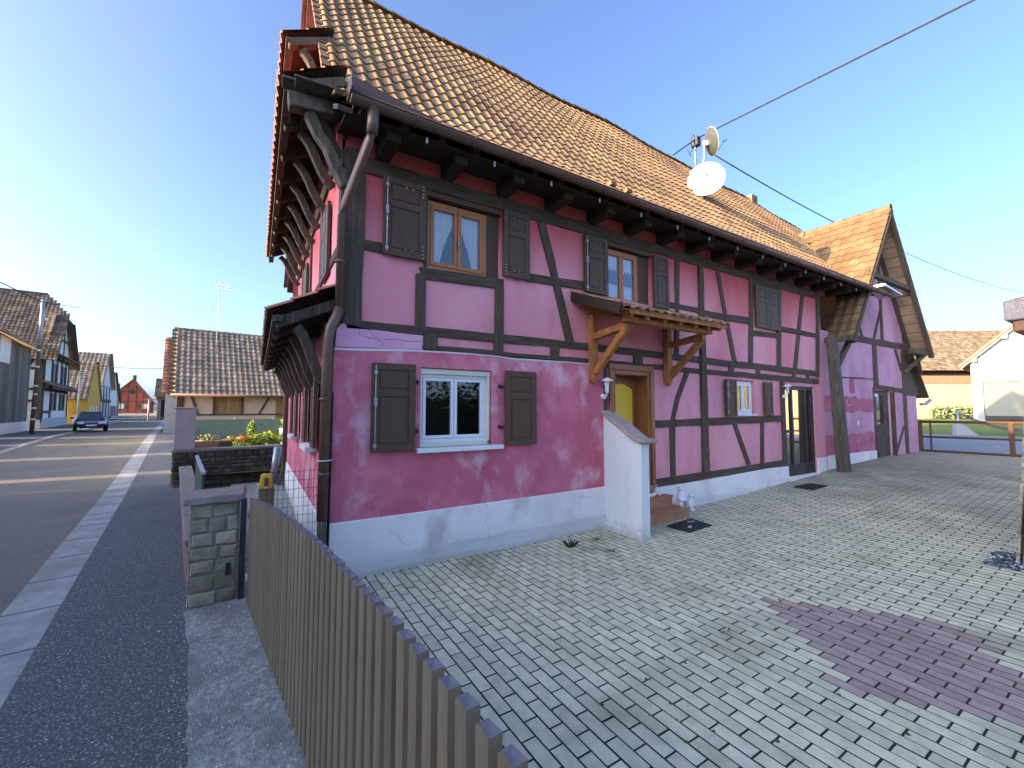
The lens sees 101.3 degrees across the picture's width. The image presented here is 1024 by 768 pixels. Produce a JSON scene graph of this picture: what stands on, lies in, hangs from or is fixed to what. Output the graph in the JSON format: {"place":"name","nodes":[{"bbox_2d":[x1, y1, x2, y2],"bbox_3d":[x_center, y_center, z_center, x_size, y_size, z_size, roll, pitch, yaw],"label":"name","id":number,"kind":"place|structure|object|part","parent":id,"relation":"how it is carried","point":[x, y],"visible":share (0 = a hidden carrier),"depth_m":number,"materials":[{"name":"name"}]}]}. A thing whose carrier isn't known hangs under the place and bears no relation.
{"place":"outdoors","nodes":[
{"label":"outdoors","id":0,"kind":"place"},
{"bbox_2d":[0,415,139,450],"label":"pavement","id":1,"kind":"structure","parent":0,"point":[9,440],"depth_m":26.14,"materials":[{"name":"concrete"}]},
{"bbox_2d":[29,300,48,433],"bbox_3d":[-30.702,-1.067,27.255,0.404,8.960,0.613,2,-4,-31],"label":"utility pole","id":2,"kind":"object","parent":1,"relation":"on","point":[35,384],"visible":0.98,"depth_m":27.14,"materials":[{"name":"metal"}]},
{"bbox_2d":[0,282,42,302],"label":"street cable","id":3,"kind":"object","parent":2,"relation":"attached to","point":[20,291],"visible":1,"depth_m":24.86,"materials":[{"name":"black rubber"}]},
{"bbox_2d":[76,373,88,427],"bbox_3d":[-35.372,1.389,34.554,0.602,4.640,0.359,3,-4,-39],"label":"street lamp","id":4,"kind":"object","parent":1,"relation":"on","point":[78,403],"visible":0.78,"depth_m":34.40,"materials":[{"name":"grey metal"}]},
{"bbox_2d":[0,415,161,614],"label":"road","id":5,"kind":"structure","parent":0,"point":[53,490],"depth_m":10.78,"materials":[{"name":"grey asphalt"}]},
{"bbox_2d":[0,420,163,707],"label":"concrete gutter","id":6,"kind":"object","parent":5,"relation":"on","point":[22,631],"visible":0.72,"depth_m":4.78,"materials":[{"name":"grey concrete"}]},
{"bbox_2d":[0,423,160,656],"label":"gutter joints","id":7,"kind":"object","parent":6,"relation":"on","point":[67,556],"visible":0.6,"depth_m":5.03,"materials":[{"name":"grey concrete"}]},
{"bbox_2d":[70,412,110,430],"bbox_3d":[-30.964,2.749,30.851,4.199,1.410,2.120,-3,-5,44],"label":"parked car","id":8,"kind":"object","parent":5,"relation":"on","point":[90,420],"visible":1,"depth_m":29.97,"materials":[{"name":"blue paint"}]},
{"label":"windows","id":9,"kind":"part","parent":8,"relation":"part of","materials":[{"name":"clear glass"}]},
{"bbox_2d":[0,425,196,767],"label":"sidewalk","id":10,"kind":"structure","parent":0,"point":[127,588],"depth_m":3.33,"materials":[{"name":"grey asphalt"}]},
{"bbox_2d":[40,602,292,767],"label":"grit","id":11,"kind":"object","parent":10,"relation":"on","point":[216,766],"visible":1,"depth_m":2.96,"materials":[{"name":"gravel"}]},
{"bbox_2d":[153,410,230,488],"bbox_3d":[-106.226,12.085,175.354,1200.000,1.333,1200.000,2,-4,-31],"label":"ground","id":12,"kind":"structure","parent":0,"point":[154,411],"depth_m":11.17,"materials":[{"name":"grey concrete"}]},
{"bbox_2d":[0,326,43,434],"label":"board barn","id":13,"kind":"structure","parent":12,"relation":"on","point":[15,357],"depth_m":27.69,"materials":[{"name":"grey wood"}]},
{"bbox_2d":[0,288,82,429],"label":"white timbered house","id":14,"kind":"structure","parent":12,"relation":"on","point":[20,317],"depth_m":35.75,"materials":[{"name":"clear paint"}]},
{"bbox_2d":[50,393,56,410],"bbox_3d":[-40.169,1.586,36.660,0.200,1.500,2.100,3,-4,-39],"label":"window","id":15,"kind":"structure","parent":14,"relation":"in","point":[51,403],"depth_m":36.97,"materials":[{"name":"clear glass"}]},
{"bbox_2d":[52,363,58,382],"bbox_3d":[-40.138,-0.962,36.776,0.200,1.600,2.000,3,-4,-39],"label":"window","id":16,"kind":"structure","parent":14,"relation":"in","point":[53,372],"depth_m":36.78,"materials":[{"name":"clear glass"}]},
{"bbox_2d":[59,394,64,410],"bbox_3d":[-42.368,1.756,39.450,0.390,1.500,1.989,2,-4,-31],"label":"window","id":17,"kind":"structure","parent":14,"relation":"in","point":[60,394],"depth_m":39.10,"materials":[{"name":"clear glass"}]},
{"bbox_2d":[61,367,66,384],"bbox_3d":[-42.493,-0.780,39.761,0.390,1.600,1.989,2,-4,-31],"label":"window","id":18,"kind":"structure","parent":14,"relation":"in","point":[62,367],"depth_m":39.38,"materials":[{"name":"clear glass"}]},
{"bbox_2d":[95,365,162,368],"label":"street cable","id":19,"kind":"object","parent":14,"relation":"attached to","point":[134,368],"visible":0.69,"depth_m":45.06,"materials":[{"name":"black rubber"}]},
{"bbox_2d":[0,415,142,453],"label":"kerb","id":20,"kind":"structure","parent":12,"relation":"on","point":[20,445],"depth_m":22.14,"materials":[{"name":"concrete"}]},
{"bbox_2d":[67,361,101,423],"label":"yellow house","id":21,"kind":"structure","parent":12,"relation":"on","point":[90,394],"depth_m":44.14,"materials":[{"name":"yellow paint"}]},
{"bbox_2d":[78,352,115,418],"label":"grey roofed house","id":22,"kind":"structure","parent":12,"relation":"on","point":[107,376],"depth_m":56.10,"materials":[{"name":"brown tile"}]},
{"bbox_2d":[109,372,119,417],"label":"house","id":23,"kind":"structure","parent":12,"relation":"on","point":[113,399],"depth_m":68.52,"materials":[{"name":"paint"}]},
{"bbox_2d":[116,386,120,415],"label":"house","id":24,"kind":"structure","parent":12,"relation":"on","point":[118,401],"depth_m":80.53,"materials":[{"name":"paint"}]},
{"bbox_2d":[118,375,155,413],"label":"red house","id":25,"kind":"structure","parent":12,"relation":"on","point":[133,394],"depth_m":94.52,"materials":[{"name":"paint"}]},
{"bbox_2d":[119,403,127,408],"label":"window","id":26,"kind":"structure","parent":25,"relation":"in","point":[123,406],"depth_m":93.38,"materials":[{"name":"white glass"}]},
{"bbox_2d":[138,403,150,408],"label":"window","id":27,"kind":"structure","parent":25,"relation":"in","point":[140,405],"depth_m":95.38,"materials":[{"name":"white glass"}]},
{"bbox_2d":[118,413,156,415],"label":"wall","id":28,"kind":"structure","parent":12,"relation":"on","point":[137,414],"depth_m":92.83,"materials":[{"name":"white paint"}]},
{"bbox_2d":[143,398,154,420],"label":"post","id":29,"kind":"object","parent":12,"relation":"on","point":[148,399],"visible":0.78,"depth_m":52.84,"materials":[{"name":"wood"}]},
{"bbox_2d":[154,378,164,419],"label":"barn","id":30,"kind":"structure","parent":12,"relation":"on","point":[159,395],"depth_m":57.03,"materials":[{"name":"tile"}]},
{"bbox_2d":[179,466,194,590],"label":"street wall","id":31,"kind":"structure","parent":12,"relation":"on","point":[187,478],"depth_m":6.45,"materials":[{"name":"concrete"}]},
{"bbox_2d":[194,455,205,489],"bbox_3d":[-4.142,1.399,5.544,0.040,0.742,1.950,3,-4,-39],"label":"metal fence panel","id":32,"kind":"object","parent":31,"relation":"on","point":[200,472],"visible":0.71,"depth_m":5.39,"materials":[{"name":"grey metal"}]},
{"bbox_2d":[161,337,228,432],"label":"terracotta roofed house","id":33,"kind":"structure","parent":12,"relation":"on","point":[169,414],"depth_m":27.98,"materials":[{"name":"grey paint"}]},
{"bbox_2d":[183,485,246,606],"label":"stone pillar","id":34,"kind":"structure","parent":12,"relation":"on","point":[212,561],"depth_m":4.34,"materials":[{"name":"stone"}]},
{"bbox_2d":[168,327,283,419],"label":"peach house","id":35,"kind":"structure","parent":12,"relation":"on","point":[208,380],"depth_m":22.55,"materials":[{"name":"brown tile"}]},
{"bbox_2d":[215,282,230,352],"bbox_3d":[-16.225,-3.652,23.529,0.373,4.156,0.876,-2,-4,28],"label":"television antenna","id":36,"kind":"object","parent":35,"relation":"on","point":[218,311],"visible":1,"depth_m":23.33,"materials":[{"name":"metal"}]},
{"bbox_2d":[170,444,281,487],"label":"garden wall","id":37,"kind":"structure","parent":12,"relation":"on","point":[232,459],"depth_m":11.33,"materials":[{"name":"stone"}]},
{"bbox_2d":[173,407,197,449],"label":"rendered pillar","id":38,"kind":"structure","parent":37,"relation":"on","point":[184,428],"depth_m":10.84,"materials":[{"name":"white paint"}]},
{"bbox_2d":[260,0,901,577],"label":"half timbered house","id":39,"kind":"structure","parent":12,"relation":"on","point":[450,224],"depth_m":6.60,"materials":[{"name":"pink paint"}]},
{"bbox_2d":[266,470,317,532],"bbox_3d":[-2.448,1.581,4.731,0.590,1.220,0.004,2,-4,-31],"label":"wire panel","id":40,"kind":"object","parent":39,"relation":"attached to","point":[277,499],"visible":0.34,"depth_m":4.74,"materials":[{"name":"metal"}]},
{"bbox_2d":[287,434,297,439],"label":"window","id":41,"kind":"structure","parent":39,"relation":"in","point":[290,436],"depth_m":8.16,"materials":[{"name":"white plastic"}]},
{"bbox_2d":[299,443,315,452],"bbox_3d":[-2.556,0.403,6.357,1.100,1.130,0.860,2,-4,-31],"label":"window","id":42,"kind":"structure","parent":39,"relation":"in","point":[305,447],"depth_m":5.74,"materials":[{"name":"white stone"}]},
{"bbox_2d":[427,200,485,275],"bbox_3d":[-1.003,-2.031,6.368,0.930,0.970,0.950,2,-4,-31],"label":"window","id":43,"kind":"structure","parent":39,"relation":"in","point":[456,236],"depth_m":6.03,"materials":[{"name":"orange wood"}]},
{"bbox_2d":[415,368,503,453],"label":"window","id":44,"kind":"structure","parent":39,"relation":"in","point":[455,404],"depth_m":6.06,"materials":[{"name":"white plastic"}]},
{"bbox_2d":[601,377,612,398],"bbox_3d":[1.604,0.073,7.104,0.197,0.370,0.210,2,-4,-31],"label":"wall lamp","id":45,"kind":"object","parent":39,"relation":"attached to","point":[606,380],"visible":1,"depth_m":7.07,"materials":[{"name":"white plastic"}]},
{"bbox_2d":[606,249,637,302],"bbox_3d":[1.770,-1.922,8.079,0.850,0.980,0.908,2,-4,-31],"label":"window","id":46,"kind":"structure","parent":39,"relation":"in","point":[622,267],"depth_m":7.84,"materials":[{"name":"orange wood"}]},
{"bbox_2d":[615,376,634,426],"bbox_3d":[2.010,0.853,7.737,0.820,2.000,0.152,2,-4,-31],"label":"door","id":47,"kind":"structure","parent":39,"relation":"in","point":[624,386],"depth_m":7.85,"materials":[{"name":"yellow wood"}]},
{"bbox_2d":[570,290,730,385],"bbox_3d":[2.419,-0.774,7.178,2.735,1.539,1.154,2,-4,-31],"label":"door canopy","id":48,"kind":"object","parent":39,"relation":"attached to","point":[626,314],"visible":1,"depth_m":6.95,"materials":[{"name":"brown wood"}]},
{"bbox_2d":[687,135,700,166],"bbox_3d":[6.212,-7.988,14.480,0.659,1.310,0.250,2,-4,-31],"label":"roof mast","id":49,"kind":"object","parent":39,"relation":"on","point":[696,143],"visible":0.93,"depth_m":14.56,"materials":[{"name":"metal"}]},
{"bbox_2d":[672,0,974,155],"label":"overhead cable","id":50,"kind":"object","parent":49,"relation":"attached to","point":[884,44],"visible":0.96,"depth_m":11.55,"materials":[{"name":"black rubber"}]},
{"bbox_2d":[715,155,1022,292],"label":"overhead cable","id":51,"kind":"object","parent":49,"relation":"attached to","point":[823,216],"visible":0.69,"depth_m":18.57,"materials":[{"name":"black rubber"}]},
{"bbox_2d":[687,162,725,196],"bbox_3d":[5.284,-5.583,11.418,0.655,0.959,0.719,2,-4,-25],"label":"satellite dish","id":52,"kind":"object","parent":39,"relation":"attached to","point":[706,179],"visible":0.98,"depth_m":11.48,"materials":[{"name":"white metal"}]},
{"bbox_2d":[702,126,726,162],"bbox_3d":[6.027,-6.841,12.615,0.638,1.698,0.633,3,-4,-38],"label":"satellite dish","id":53,"kind":"object","parent":39,"relation":"attached to","point":[710,142],"visible":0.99,"depth_m":12.53,"materials":[{"name":"grey metal"}]},
{"bbox_2d":[737,381,757,415],"bbox_3d":[5.043,0.353,9.885,0.840,0.780,1.000,2,-4,-31],"label":"window","id":54,"kind":"structure","parent":39,"relation":"in","point":[744,398],"depth_m":9.65,"materials":[{"name":"white plastic"}]},
{"bbox_2d":[782,384,791,397],"bbox_3d":[6.712,0.174,10.233,0.177,0.340,0.200,2,-4,-31],"label":"wall lamp","id":55,"kind":"object","parent":39,"relation":"attached to","point":[787,386],"visible":1,"depth_m":10.21,"materials":[{"name":"white plastic"}]},
{"bbox_2d":[785,386,815,475],"bbox_3d":[7.168,1.228,11.103,1.510,2.300,0.944,2,-4,-31],"label":"glass door","id":56,"kind":"structure","parent":39,"relation":"in","point":[799,400],"depth_m":10.83,"materials":[{"name":"glass"}]},
{"bbox_2d":[601,410,657,540],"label":"parapet wall","id":57,"kind":"structure","parent":12,"relation":"on","point":[626,470],"depth_m":6.70,"materials":[{"name":"paint"}]},
{"bbox_2d":[798,204,934,472],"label":"barn wing","id":58,"kind":"structure","parent":12,"relation":"on","point":[874,387],"depth_m":13.40,"materials":[{"name":"pink paint"}]},
{"bbox_2d":[876,391,890,456],"bbox_3d":[11.855,1.345,13.836,1.200,2.200,0.550,2,-4,-31],"label":"door","id":59,"kind":"structure","parent":58,"relation":"in","point":[882,399],"depth_m":13.71,"materials":[{"name":"grey wood"}]},
{"bbox_2d":[928,404,973,418],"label":"hedge","id":60,"kind":"object","parent":12,"relation":"on","point":[945,412],"visible":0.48,"depth_m":47.10,"materials":[{"name":"green plant"}]},
{"bbox_2d":[914,330,1003,418],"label":"house","id":61,"kind":"structure","parent":12,"relation":"on","point":[946,379],"depth_m":49.87,"materials":[{"name":"beige paint"}]},
{"bbox_2d":[959,324,1023,421],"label":"white house","id":62,"kind":"structure","parent":12,"relation":"on","point":[994,367],"depth_m":32.88,"materials":[{"name":"white plaster"},{"name":"red terracotta tile"}]},
{"bbox_2d":[983,381,1023,415],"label":"roller door","id":63,"kind":"structure","parent":62,"relation":"in","point":[1003,398],"depth_m":32.74,"materials":[{"name":"white metal"}]},
{"bbox_2d":[1003,296,1023,564],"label":"stone pier","id":64,"kind":"structure","parent":12,"relation":"on","point":[1013,309],"depth_m":5.29,"materials":[{"name":"red stone"}]},
{"bbox_2d":[175,441,280,476],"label":"garden soil","id":65,"kind":"structure","parent":0,"point":[242,471],"depth_m":11.69,"materials":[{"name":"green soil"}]},
{"bbox_2d":[195,418,282,441],"bbox_3d":[-11.763,2.362,20.647,6.452,1.400,0.100,3,-4,-39],"label":"netting fence","id":66,"kind":"object","parent":65,"relation":"on","point":[226,428],"visible":0.22,"depth_m":19.57,"materials":[{"name":"fabric"}]},
{"bbox_2d":[246,420,256,445],"bbox_3d":[-9.279,1.743,14.927,0.336,0.941,0.350,2,-4,-31],"label":"young conifer","id":67,"kind":"object","parent":65,"relation":"on","point":[253,427],"visible":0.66,"depth_m":14.88,"materials":[{"name":"green plant"}]},
{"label":"raised bed","id":68,"kind":"structure","parent":65,"relation":"on","visible":0},
{"bbox_2d":[195,439,230,447],"bbox_3d":[-8.803,1.828,12.303,0.913,0.350,0.549,3,-4,-39],"label":"wooden planter","id":69,"kind":"object","parent":68,"relation":"on","point":[211,443],"visible":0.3,"depth_m":12.16,"materials":[{"name":"brown wood"}]},
{"bbox_2d":[197,434,221,440],"bbox_3d":[-8.876,1.645,12.301,0.624,0.426,0.569,2,-4,-31],"label":"flowering plant","id":70,"kind":"object","parent":69,"relation":"in","point":[213,437],"visible":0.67,"depth_m":12.25,"materials":[{"name":"plant"}]},
{"bbox_2d":[225,436,234,446],"bbox_3d":[-8.547,1.772,12.673,0.298,0.412,0.276,-1,-4,15],"label":"flowering plant","id":71,"kind":"object","parent":68,"relation":"on","point":[230,438],"visible":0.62,"depth_m":12.66,"materials":[{"name":"yellow plant"}]},
{"bbox_2d":[232,434,250,445],"bbox_3d":[-8.446,1.812,13.123,0.485,0.491,0.446,0,-3,-4],"label":"flowering plant","id":72,"kind":"object","parent":68,"relation":"on","point":[243,439],"visible":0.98,"depth_m":13.10,"materials":[{"name":"orange plant"}]},
{"bbox_2d":[248,433,268,445],"bbox_3d":[-8.125,1.828,13.403,0.643,0.534,0.566,2,-4,-31],"label":"flowering plant","id":73,"kind":"object","parent":68,"relation":"on","point":[260,439],"visible":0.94,"depth_m":13.32,"materials":[{"name":"green plant"}]},
{"bbox_2d":[261,430,279,444],"bbox_3d":[-8.003,1.803,13.879,0.731,0.601,0.656,2,-4,-31],"label":"flowering plant","id":74,"kind":"object","parent":68,"relation":"on","point":[269,435],"visible":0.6,"depth_m":13.82,"materials":[{"name":"green plant"}]},
{"bbox_2d":[274,433,281,443],"bbox_3d":[-7.398,1.829,13.704,0.581,0.527,0.563,0,-4,6],"label":"flowering plant","id":75,"kind":"object","parent":68,"relation":"on","point":[279,440],"visible":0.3,"depth_m":13.56,"materials":[{"name":"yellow plant"}]},
{"bbox_2d":[183,597,306,767],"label":"concrete apron","id":76,"kind":"object","parent":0,"point":[264,720],"visible":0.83,"depth_m":2.85,"materials":[{"name":"grey concrete"}]},
{"bbox_2d":[237,497,249,599],"bbox_3d":[-2.828,1.744,4.438,0.098,1.060,0.088,2,-4,-31],"label":"gate post","id":77,"kind":"object","parent":76,"relation":"on","point":[244,515],"visible":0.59,"depth_m":4.40,"materials":[{"name":"metal"}]},
{"bbox_2d":[246,498,527,767],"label":"slatted gate","id":78,"kind":"structure","parent":76,"relation":"on","point":[362,681],"depth_m":1.87,"materials":[{"name":"wood"}]},
{"bbox_2d":[197,480,296,606],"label":"gravel yard","id":79,"kind":"structure","parent":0,"point":[252,490],"depth_m":8.99,"materials":[{"name":"grey gravel"}]},
{"bbox_2d":[257,473,274,505],"bbox_3d":[-3.349,1.784,5.680,0.210,1.130,0.185,2,-4,-31],"label":"warning light","id":80,"kind":"object","parent":79,"relation":"on","point":[264,486],"visible":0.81,"depth_m":5.66,"materials":[{"name":"yellow plastic"}]},
{"bbox_2d":[271,447,281,483],"bbox_3d":[-6.303,2.160,11.177,0.304,0.974,0.178,-1,-4,20],"label":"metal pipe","id":81,"kind":"object","parent":79,"relation":"on","point":[275,460],"visible":0.84,"depth_m":11.11,"materials":[{"name":"metal"}]},
{"bbox_2d":[0,0,1023,409],"label":"sky","id":82,"kind":"structure","parent":0,"point":[136,136],"materials":[{"name":"blue"}]},
{"bbox_2d":[197,451,1023,767],"bbox_3d":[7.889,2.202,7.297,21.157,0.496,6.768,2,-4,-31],"label":"courtyard paving","id":83,"kind":"structure","parent":0,"point":[946,475],"depth_m":3.84,"materials":[{"name":"grey stone"}]},
{"bbox_2d":[364,530,596,577],"bbox_3d":[-0.262,2.347,5.854,4.079,0.011,0.110,2,-4,-31],"label":"wall foot moss","id":84,"kind":"object","parent":83,"relation":"on","point":[478,555],"depth_m":5.59,"materials":[{"name":"green plant"}]},
{"bbox_2d":[562,538,580,547],"bbox_3d":[0.856,2.313,6.092,0.240,0.114,0.288,-3,-5,41],"label":"weed","id":85,"kind":"object","parent":83,"relation":"on","point":[573,544],"visible":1,"depth_m":6.10,"materials":[{"name":"green plant"}]},
{"bbox_2d":[650,484,689,526],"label":"entrance steps","id":86,"kind":"structure","parent":83,"relation":"on","point":[663,509],"depth_m":7.47,"materials":[{"name":"ceramic"}]},
{"bbox_2d":[650,487,659,496],"bbox_3d":[2.553,1.951,7.571,0.324,0.169,0.090,2,-4,-31],"label":"garden figurine","id":87,"kind":"object","parent":86,"relation":"on","point":[654,493],"visible":0.8,"depth_m":7.58,"materials":[{"name":"white ceramic"}]},
{"bbox_2d":[677,486,687,507],"bbox_3d":[3.098,2.063,7.641,0.193,0.386,0.186,2,-4,-31],"label":"garden figurine","id":88,"kind":"object","parent":86,"relation":"on","point":[682,501],"visible":1,"depth_m":7.61,"materials":[{"name":"white ceramic"}]},
{"bbox_2d":[667,518,712,531],"bbox_3d":[3.010,2.380,7.088,0.749,0.023,0.499,2,-4,-31],"label":"doormat","id":89,"kind":"object","parent":83,"relation":"on","point":[690,525],"visible":1,"depth_m":7.02,"materials":[{"name":"black rubber"}]},
{"bbox_2d":[688,494,694,511],"bbox_3d":[3.423,2.255,7.978,0.196,0.330,0.121,2,-4,-31],"label":"garden figurine","id":90,"kind":"object","parent":83,"relation":"on","point":[691,503],"visible":1,"depth_m":7.96,"materials":[{"name":"white paint"}]},
{"bbox_2d":[432,474,1023,755],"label":"joint moss","id":91,"kind":"object","parent":83,"relation":"on","point":[713,731],"visible":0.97,"depth_m":4.13,"materials":[{"name":"green plant"}]},
{"bbox_2d":[794,483,826,489],"bbox_3d":[6.833,2.328,9.566,0.750,0.025,0.400,2,-4,-31],"label":"scraper mat","id":92,"kind":"object","parent":83,"relation":"on","point":[812,486],"visible":1,"depth_m":9.47,"materials":[{"name":"black rubber"}]},
{"bbox_2d":[918,420,1022,456],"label":"barrier","id":93,"kind":"object","parent":83,"relation":"on","point":[1011,439],"visible":0.81,"depth_m":14.16,"materials":[{"name":"metal"}]},
{"bbox_2d":[983,551,1023,570],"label":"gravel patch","id":94,"kind":"object","parent":83,"relation":"on","point":[1003,559],"visible":0.88,"depth_m":5.19,"materials":[{"name":"grey gravel"}]},
{"bbox_2d":[917,419,1023,436],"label":"lawn","id":95,"kind":"structure","parent":0,"point":[947,429],"depth_m":28.54,"materials":[{"name":"green plant"}]},
{"bbox_2d":[952,423,978,435],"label":"white ramp","id":96,"kind":"structure","parent":95,"relation":"on","point":[960,429],"depth_m":23.32,"materials":[{"name":"white concrete"}]},
{"bbox_2d":[953,410,1022,432],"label":"hammock","id":97,"kind":"object","parent":95,"relation":"on","point":[1019,430],"visible":0.56,"depth_m":23.74,"materials":[{"name":"white fabric"}]},
{"bbox_2d":[918,434,1023,454],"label":"gravel road","id":98,"kind":"structure","parent":0,"point":[983,446],"depth_m":17.93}
]}

